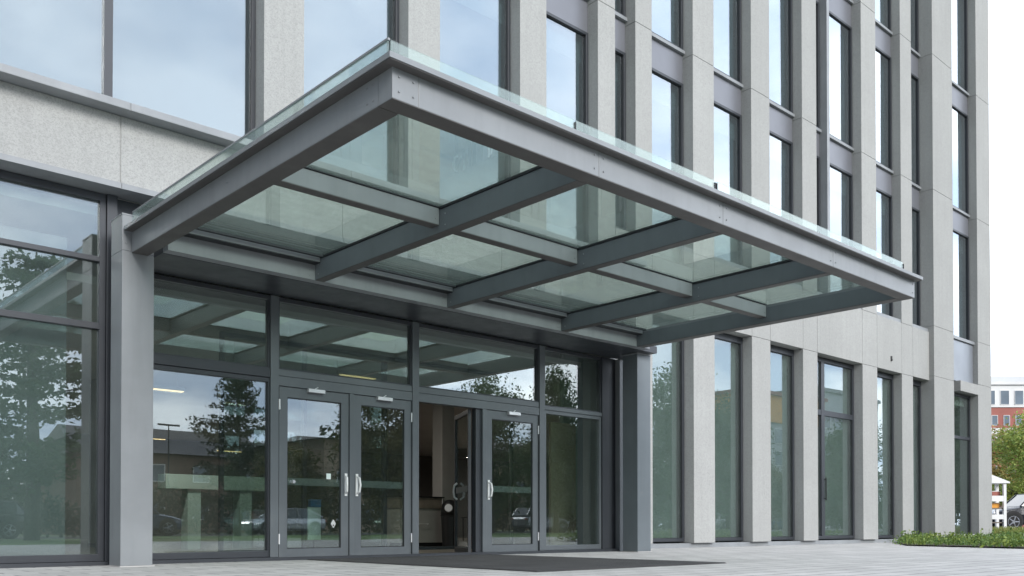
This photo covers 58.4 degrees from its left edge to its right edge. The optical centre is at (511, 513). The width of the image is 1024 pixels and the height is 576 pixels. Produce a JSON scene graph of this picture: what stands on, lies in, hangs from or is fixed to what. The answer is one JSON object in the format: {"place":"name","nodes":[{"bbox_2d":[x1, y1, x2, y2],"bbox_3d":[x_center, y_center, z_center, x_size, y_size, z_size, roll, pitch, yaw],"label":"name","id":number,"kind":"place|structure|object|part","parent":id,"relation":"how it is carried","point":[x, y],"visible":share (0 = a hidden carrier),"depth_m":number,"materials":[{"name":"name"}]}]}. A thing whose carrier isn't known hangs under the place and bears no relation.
{"place":"outdoors","nodes":[
{"label":"outdoors","id":0,"kind":"place"},
{"bbox_2d":[0,542,1023,575],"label":"plaza","id":1,"kind":"structure","parent":0,"point":[874,559],"depth_m":10.54,"materials":[{"name":"grey concrete"}]},
{"bbox_2d":[107,37,922,566],"bbox_3d":[0.563,-1.398,11.927,9.445,4.062,5.975,1,-1,-43],"label":"entrance canopy","id":2,"kind":"object","parent":1,"relation":"on","point":[171,235],"visible":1,"depth_m":10.53,"materials":[{"name":"grey metal"}]},
{"bbox_2d":[308,554,724,571],"bbox_3d":[-0.066,0.626,11.995,3.300,0.012,4.530,1,-1,-43],"label":"entrance mat","id":3,"kind":"object","parent":1,"relation":"on","point":[518,563],"visible":1,"depth_m":11.36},
{"bbox_2d":[902,542,1023,546],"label":"planting bed","id":4,"kind":"object","parent":1,"relation":"on","point":[943,544],"visible":0.25,"depth_m":20.74,"materials":[{"name":"green plant"}]},
{"bbox_2d":[890,527,1023,548],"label":"ground cover","id":5,"kind":"object","parent":4,"relation":"on","point":[1015,539],"visible":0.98,"depth_m":21.62,"materials":[{"name":"green plant"}]},
{"bbox_2d":[988,0,1023,375],"label":"sky","id":6,"kind":"structure","parent":0,"point":[1005,17],"materials":[{"name":"white"}]},
{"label":"parking terrace","id":7,"kind":"structure","parent":0,"visible":0},
{"bbox_2d":[992,475,1009,527],"bbox_3d":[20.359,-0.430,39.344,1.600,2.420,0.840,0,-1,-1],"label":"display stand","id":8,"kind":"object","parent":7,"relation":"on","point":[996,481],"visible":0.24,"depth_m":38.99,"materials":[{"name":"white paint"}]},
{"bbox_2d":[992,503,998,507],"bbox_3d":[20.659,-0.333,39.345,0.370,0.225,0.330,0,-1,-1],"label":"goods box","id":9,"kind":"object","parent":8,"relation":"on","point":[995,505],"visible":0.48,"depth_m":39.19,"materials":[{"name":"orange paint"}]},
{"bbox_2d":[992,491,1000,495],"bbox_3d":[20.709,-0.833,39.353,0.370,0.225,0.330,0,-1,-1],"label":"goods box","id":10,"kind":"object","parent":8,"relation":"on","point":[995,493],"visible":0.65,"depth_m":39.19,"materials":[{"name":"white paint"}]},
{"bbox_2d":[991,423,1023,505],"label":"autumn tree","id":11,"kind":"object","parent":7,"relation":"on","point":[996,471],"visible":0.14,"depth_m":67.33,"materials":[{"name":"green plant"}]},
{"bbox_2d":[992,409,1023,505],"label":"autumn tree","id":12,"kind":"object","parent":7,"relation":"on","point":[1017,441],"visible":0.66,"depth_m":53.49,"materials":[{"name":"green plant"}]},
{"bbox_2d":[992,494,1023,528],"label":"parked car","id":13,"kind":"object","parent":7,"relation":"on","point":[1015,510],"visible":0.45,"depth_m":45.55,"materials":[{"name":"grey paint"}]},
{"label":"windows","id":14,"kind":"part","parent":13,"relation":"part of","materials":[{"name":"white glass"}]},
{"bbox_3d":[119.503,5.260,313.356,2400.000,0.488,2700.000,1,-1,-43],"label":"ground","id":15,"kind":"structure","parent":0,"visible":0},
{"bbox_2d":[0,0,991,567],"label":"office building","id":16,"kind":"structure","parent":15,"relation":"on","point":[860,124],"depth_m":18.69,"materials":[{"name":"stone"}]},
{"bbox_2d":[0,170,105,563],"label":"window","id":17,"kind":"structure","parent":16,"relation":"in","point":[33,265],"depth_m":10.67,"materials":[{"name":"clear glass"}]},
{"bbox_2d":[0,0,255,139],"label":"window","id":18,"kind":"structure","parent":16,"relation":"in","point":[184,59],"depth_m":12.47,"materials":[{"name":"clear glass"}]},
{"bbox_2d":[153,437,165,439],"bbox_3d":[-12.130,-2.608,30.991,0.840,0.206,0.100,1,-1,-43],"label":"ceiling light","id":19,"kind":"object","parent":16,"relation":"hanging from","point":[160,438],"visible":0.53,"depth_m":31.12,"materials":[{"name":"metal"}]},
{"bbox_2d":[153,351,184,392],"bbox_3d":[-6.244,-2.556,16.300,0.840,0.736,0.100,1,-1,-43],"label":"ceiling light","id":20,"kind":"object","parent":16,"relation":"hanging from","point":[169,388],"visible":0.47,"depth_m":16.36,"materials":[{"name":"metal"}]},
{"bbox_2d":[152,364,268,559],"bbox_3d":[-4.043,-0.628,11.701,2.016,2.420,0.090,1,-1,-43],"label":"window","id":21,"kind":"structure","parent":16,"relation":"in","point":[226,554],"depth_m":12.05,"materials":[{"name":"grey metal"}]},
{"bbox_2d":[158,474,264,549],"bbox_3d":[-5.859,-0.013,18.246,2.250,1.444,0.400,1,-1,-43],"label":"reception counter","id":22,"kind":"object","parent":16,"relation":"on","point":[191,487],"visible":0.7,"depth_m":17.89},
{"bbox_2d":[154,274,269,367],"bbox_3d":[-4.043,-2.459,11.728,2.016,0.993,0.090,1,-1,-43],"label":"window","id":23,"kind":"structure","parent":16,"relation":"in","point":[157,277],"depth_m":12.02,"materials":[{"name":"grey metal"}]},
{"bbox_2d":[224,510,230,541],"bbox_3d":[-8.334,0.378,27.107,0.450,0.921,0.440,0,-1,25],"label":"chair","id":24,"kind":"object","parent":16,"relation":"on","point":[226,520],"visible":0.48,"depth_m":27.23,"materials":[{"name":"black plastic"}]},
{"bbox_2d":[216,448,241,451],"bbox_3d":[-9.143,-2.362,29.657,0.840,0.736,0.100,1,-1,-43],"label":"ceiling light","id":25,"kind":"object","parent":16,"relation":"hanging from","point":[230,450],"visible":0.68,"depth_m":29.65,"materials":[{"name":"metal"}]},
{"bbox_2d":[224,516,264,541],"bbox_3d":[-7.675,0.464,26.686,1.400,0.734,0.700,1,-1,-43],"label":"lobby table","id":26,"kind":"object","parent":16,"relation":"on","point":[231,517],"visible":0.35,"depth_m":26.34,"materials":[{"name":"black plastic"}]},
{"bbox_2d":[252,511,259,540],"bbox_3d":[-7.978,0.388,27.837,0.440,0.921,0.450,0,-1,26],"label":"chair","id":27,"kind":"object","parent":16,"relation":"on","point":[255,521],"visible":0.34,"depth_m":27.95,"materials":[{"name":"black plastic"}]},
{"bbox_2d":[278,386,348,556],"bbox_3d":[-2.752,-0.570,12.804,1.114,2.391,0.141,1,-1,-43],"label":"door","id":28,"kind":"structure","parent":16,"relation":"in","point":[342,399],"depth_m":12.81,"materials":[{"name":"grey metal"}]},
{"bbox_2d":[307,507,320,546],"bbox_3d":[-2.962,0.276,13.705,0.240,0.734,0.240,1,-1,-43],"label":"notice stand","id":29,"kind":"object","parent":16,"relation":"on","point":[313,523],"visible":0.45,"depth_m":13.69,"materials":[{"name":"white plastic"}]},
{"bbox_2d":[308,499,320,506],"bbox_3d":[-2.955,-0.149,13.718,0.190,0.114,0.090,1,-1,-43],"label":"leaflet box","id":30,"kind":"object","parent":29,"relation":"on","point":[314,502],"visible":1,"depth_m":13.67,"materials":[{"name":"blue plastic"}]},
{"bbox_2d":[279,297,410,385],"bbox_3d":[-2.385,-2.442,13.249,2.236,0.983,0.090,1,-1,-43],"label":"window","id":31,"kind":"structure","parent":16,"relation":"in","point":[281,300],"depth_m":13.31,"materials":[{"name":"grey metal"}]},
{"bbox_2d":[304,0,398,184],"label":"window","id":32,"kind":"structure","parent":16,"relation":"in","point":[336,32],"depth_m":14.66,"materials":[{"name":"clear glass"}]},
{"bbox_2d":[338,369,376,379],"bbox_3d":[-3.051,-2.794,18.149,0.840,0.206,0.100,1,-1,-43],"label":"ceiling light","id":33,"kind":"object","parent":16,"relation":"hanging from","point":[357,375],"visible":0.98,"depth_m":18.10,"materials":[{"name":"metal"}]},
{"bbox_2d":[354,395,411,554],"bbox_3d":[-1.897,-0.558,13.589,1.034,2.391,0.141,1,-1,-43],"label":"door","id":34,"kind":"structure","parent":16,"relation":"in","point":[359,400],"depth_m":13.64,"materials":[{"name":"grey metal"}]},
{"bbox_2d":[387,496,444,546],"bbox_3d":[-2.179,0.185,20.531,1.245,1.114,0.588,1,-1,-43],"label":"service cabinet","id":35,"kind":"object","parent":16,"relation":"on","point":[430,532],"visible":0.62,"depth_m":20.37,"materials":[{"name":"beige laminate"}]},
{"bbox_2d":[440,500,458,545],"bbox_3d":[-1.384,0.219,20.356,0.461,1.041,0.461,1,-1,-43],"label":"litter bin","id":36,"kind":"object","parent":16,"relation":"on","point":[447,518],"visible":0.71,"depth_m":20.21,"materials":[{"name":"black plastic"}]},
{"bbox_2d":[452,409,470,551],"bbox_3d":[-0.873,-0.512,15.398,0.143,2.350,1.070,0,-1,-16],"label":"door","id":37,"kind":"structure","parent":16,"relation":"in","point":[456,489],"depth_m":15.31,"materials":[{"name":"grey metal"}]},
{"bbox_2d":[440,0,509,218],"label":"window","id":38,"kind":"structure","parent":16,"relation":"in","point":[470,41],"depth_m":16.34,"materials":[{"name":"clear glass"}]},
{"bbox_2d":[419,323,537,401],"bbox_3d":[-0.522,-2.417,14.960,2.576,0.983,0.090,1,-1,-43],"label":"window","id":39,"kind":"structure","parent":16,"relation":"in","point":[422,326],"depth_m":15.11,"materials":[{"name":"grey metal"}]},
{"bbox_2d":[487,410,538,551],"bbox_3d":[0.028,-0.533,15.356,1.189,2.391,0.141,1,-1,-43],"label":"door","id":40,"kind":"structure","parent":16,"relation":"in","point":[509,416],"depth_m":15.43,"materials":[{"name":"grey metal"}]},
{"bbox_2d":[546,11,587,242],"bbox_3d":[0.920,-7.104,17.731,1.414,4.840,0.210,1,-1,-43],"label":"window","id":41,"kind":"structure","parent":16,"relation":"in","point":[562,72],"depth_m":17.99,"materials":[{"name":"clear glass"}]},
{"bbox_2d":[545,347,600,412],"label":"window","id":42,"kind":"structure","parent":16,"relation":"in","point":[547,349],"depth_m":16.72,"materials":[{"name":"grey metal"}]},
{"bbox_2d":[545,410,600,549],"bbox_3d":[1.069,-0.568,16.395,1.472,2.435,0.090,1,-1,-43],"label":"window","id":43,"kind":"structure","parent":16,"relation":"in","point":[598,419],"depth_m":16.81,"materials":[{"name":"grey metal"}]},
{"bbox_2d":[614,0,625,16],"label":"window","id":44,"kind":"structure","parent":16,"relation":"in","point":[622,2],"depth_m":18.95,"materials":[{"name":"grey glass"}]},
{"bbox_2d":[615,48,625,229],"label":"window","id":45,"kind":"structure","parent":16,"relation":"in","point":[618,52],"depth_m":18.90,"materials":[{"name":"grey metal"}]},
{"bbox_2d":[652,0,682,49],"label":"window","id":46,"kind":"structure","parent":16,"relation":"in","point":[662,10],"depth_m":20.20,"materials":[{"name":"clear glass"}]},
{"bbox_2d":[652,68,683,245],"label":"window","id":47,"kind":"structure","parent":16,"relation":"in","point":[663,117],"depth_m":20.12,"materials":[{"name":"clear glass"}]},
{"bbox_2d":[652,316,684,541],"bbox_3d":[3.210,-1.784,19.729,1.414,4.800,0.170,1,-1,-43],"label":"window","id":48,"kind":"structure","parent":16,"relation":"in","point":[664,407],"depth_m":19.98,"materials":[{"name":"clear glass"}]},
{"bbox_2d":[713,0,741,83],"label":"window","id":49,"kind":"structure","parent":16,"relation":"in","point":[723,9],"depth_m":21.74,"materials":[{"name":"clear glass"}]},
{"bbox_2d":[714,101,741,265],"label":"window","id":50,"kind":"structure","parent":16,"relation":"in","point":[723,145],"depth_m":21.68,"materials":[{"name":"clear glass"}]},
{"bbox_2d":[715,333,742,540],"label":"window","id":51,"kind":"structure","parent":16,"relation":"in","point":[725,402],"depth_m":21.53,"materials":[{"name":"clear glass"}]},
{"bbox_2d":[769,130,792,263],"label":"window","id":52,"kind":"structure","parent":16,"relation":"in","point":[777,170],"depth_m":23.26,"materials":[{"name":"clear glass"}]},
{"bbox_2d":[769,0,792,112],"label":"window","id":53,"kind":"structure","parent":16,"relation":"in","point":[776,7],"depth_m":23.33,"materials":[{"name":"clear glass"}]},
{"bbox_2d":[770,345,794,539],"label":"window","id":54,"kind":"structure","parent":16,"relation":"in","point":[778,363],"depth_m":23.11,"materials":[{"name":"clear glass"}]},
{"bbox_2d":[816,1,819,128],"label":"window","id":55,"kind":"structure","parent":16,"relation":"in","point":[817,3],"depth_m":24.29,"materials":[{"name":"grey metal"}]},
{"bbox_2d":[817,156,820,291],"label":"window","id":56,"kind":"structure","parent":16,"relation":"in","point":[818,158],"depth_m":24.23,"materials":[{"name":"grey metal"}]},
{"bbox_2d":[817,356,854,538],"bbox_3d":[8.548,-1.714,24.582,2.424,4.800,0.243,1,-1,-43],"label":"window","id":57,"kind":"structure","parent":16,"relation":"in","point":[833,416],"depth_m":24.93,"materials":[{"name":"clear glass"}]},
{"bbox_2d":[829,11,852,147],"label":"window","id":58,"kind":"structure","parent":16,"relation":"in","point":[836,35],"depth_m":25.40,"materials":[{"name":"clear glass"}]},
{"bbox_2d":[830,163,852,291],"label":"window","id":59,"kind":"structure","parent":16,"relation":"in","point":[837,200],"depth_m":25.34,"materials":[{"name":"clear glass"}]},
{"bbox_2d":[875,0,890,30],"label":"window","id":60,"kind":"structure","parent":16,"relation":"in","point":[879,4],"depth_m":27.16,"materials":[{"name":"clear glass"}]},
{"bbox_2d":[875,46,891,169],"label":"window","id":61,"kind":"structure","parent":16,"relation":"in","point":[879,64],"depth_m":27.11,"materials":[{"name":"clear glass"}]},
{"bbox_2d":[876,187,892,316],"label":"window","id":62,"kind":"structure","parent":16,"relation":"in","point":[880,218],"depth_m":27.05,"materials":[{"name":"clear glass"}]},
{"bbox_2d":[877,371,893,537],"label":"window","id":63,"kind":"structure","parent":16,"relation":"in","point":[881,383],"depth_m":26.93,"materials":[{"name":"clear glass"}]},
{"bbox_2d":[911,0,918,52],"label":"window","id":64,"kind":"structure","parent":16,"relation":"in","point":[915,1],"depth_m":28.44,"materials":[{"name":"grey glass"}]},
{"bbox_2d":[911,73,919,185],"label":"window","id":65,"kind":"structure","parent":16,"relation":"in","point":[913,76],"depth_m":28.40,"materials":[{"name":"grey metal"}]},
{"bbox_2d":[912,207,920,325],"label":"window","id":66,"kind":"structure","parent":16,"relation":"in","point":[915,210],"depth_m":28.34,"materials":[{"name":"grey metal"}]},
{"bbox_2d":[913,380,921,533],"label":"window","id":67,"kind":"structure","parent":16,"relation":"in","point":[915,383],"depth_m":28.25,"materials":[{"name":"black metal"}]},
{"bbox_2d":[951,0,967,91],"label":"window","id":68,"kind":"structure","parent":16,"relation":"in","point":[958,7],"depth_m":30.72,"materials":[{"name":"clear glass"}]},
{"bbox_2d":[952,104,968,213],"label":"window","id":69,"kind":"structure","parent":16,"relation":"in","point":[960,200],"depth_m":30.67,"materials":[{"name":"clear glass"}]},
{"bbox_2d":[953,229,969,339],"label":"window","id":70,"kind":"structure","parent":16,"relation":"in","point":[957,256],"depth_m":30.84,"materials":[{"name":"clear glass"}]},
{"bbox_2d":[954,393,970,535],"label":"window","id":71,"kind":"structure","parent":16,"relation":"in","point":[967,398],"depth_m":30.82,"materials":[{"name":"black metal"}]},
{"bbox_2d":[991,376,1023,527],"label":"banded building","id":72,"kind":"structure","parent":15,"relation":"on","point":[1007,396],"depth_m":149.74,"materials":[{"name":"white paint"}]},
{"bbox_2d":[991,390,994,404],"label":"window","id":73,"kind":"structure","parent":72,"relation":"in","point":[992,391],"depth_m":149.64,"materials":[{"name":"grey glass"}]},
{"bbox_2d":[991,415,997,424],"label":"window","id":74,"kind":"structure","parent":72,"relation":"in","point":[994,418],"depth_m":149.75,"materials":[{"name":"glass"}]},
{"bbox_2d":[1000,390,1009,404],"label":"window","id":75,"kind":"structure","parent":72,"relation":"in","point":[1004,394],"depth_m":149.64,"materials":[{"name":"glass"}]},
{"bbox_2d":[1003,415,1009,424],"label":"window","id":76,"kind":"structure","parent":72,"relation":"in","point":[1005,420],"depth_m":149.75,"materials":[{"name":"grey glass"}]},
{"bbox_2d":[1015,415,1021,424],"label":"window","id":77,"kind":"structure","parent":72,"relation":"in","point":[1016,416],"depth_m":149.75,"materials":[{"name":"glass"}]},
{"bbox_2d":[1014,390,1023,404],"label":"window","id":78,"kind":"structure","parent":72,"relation":"in","point":[1018,394],"depth_m":149.64,"materials":[{"name":"glass"}]},
{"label":"grass bed","id":79,"kind":"structure","parent":0,"visible":0},
{"bbox_2d":[992,526,1023,533],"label":"ornamental grass","id":80,"kind":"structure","parent":79,"relation":"on","point":[1004,529],"depth_m":31.81,"materials":[{"name":"plant"}]}
]}

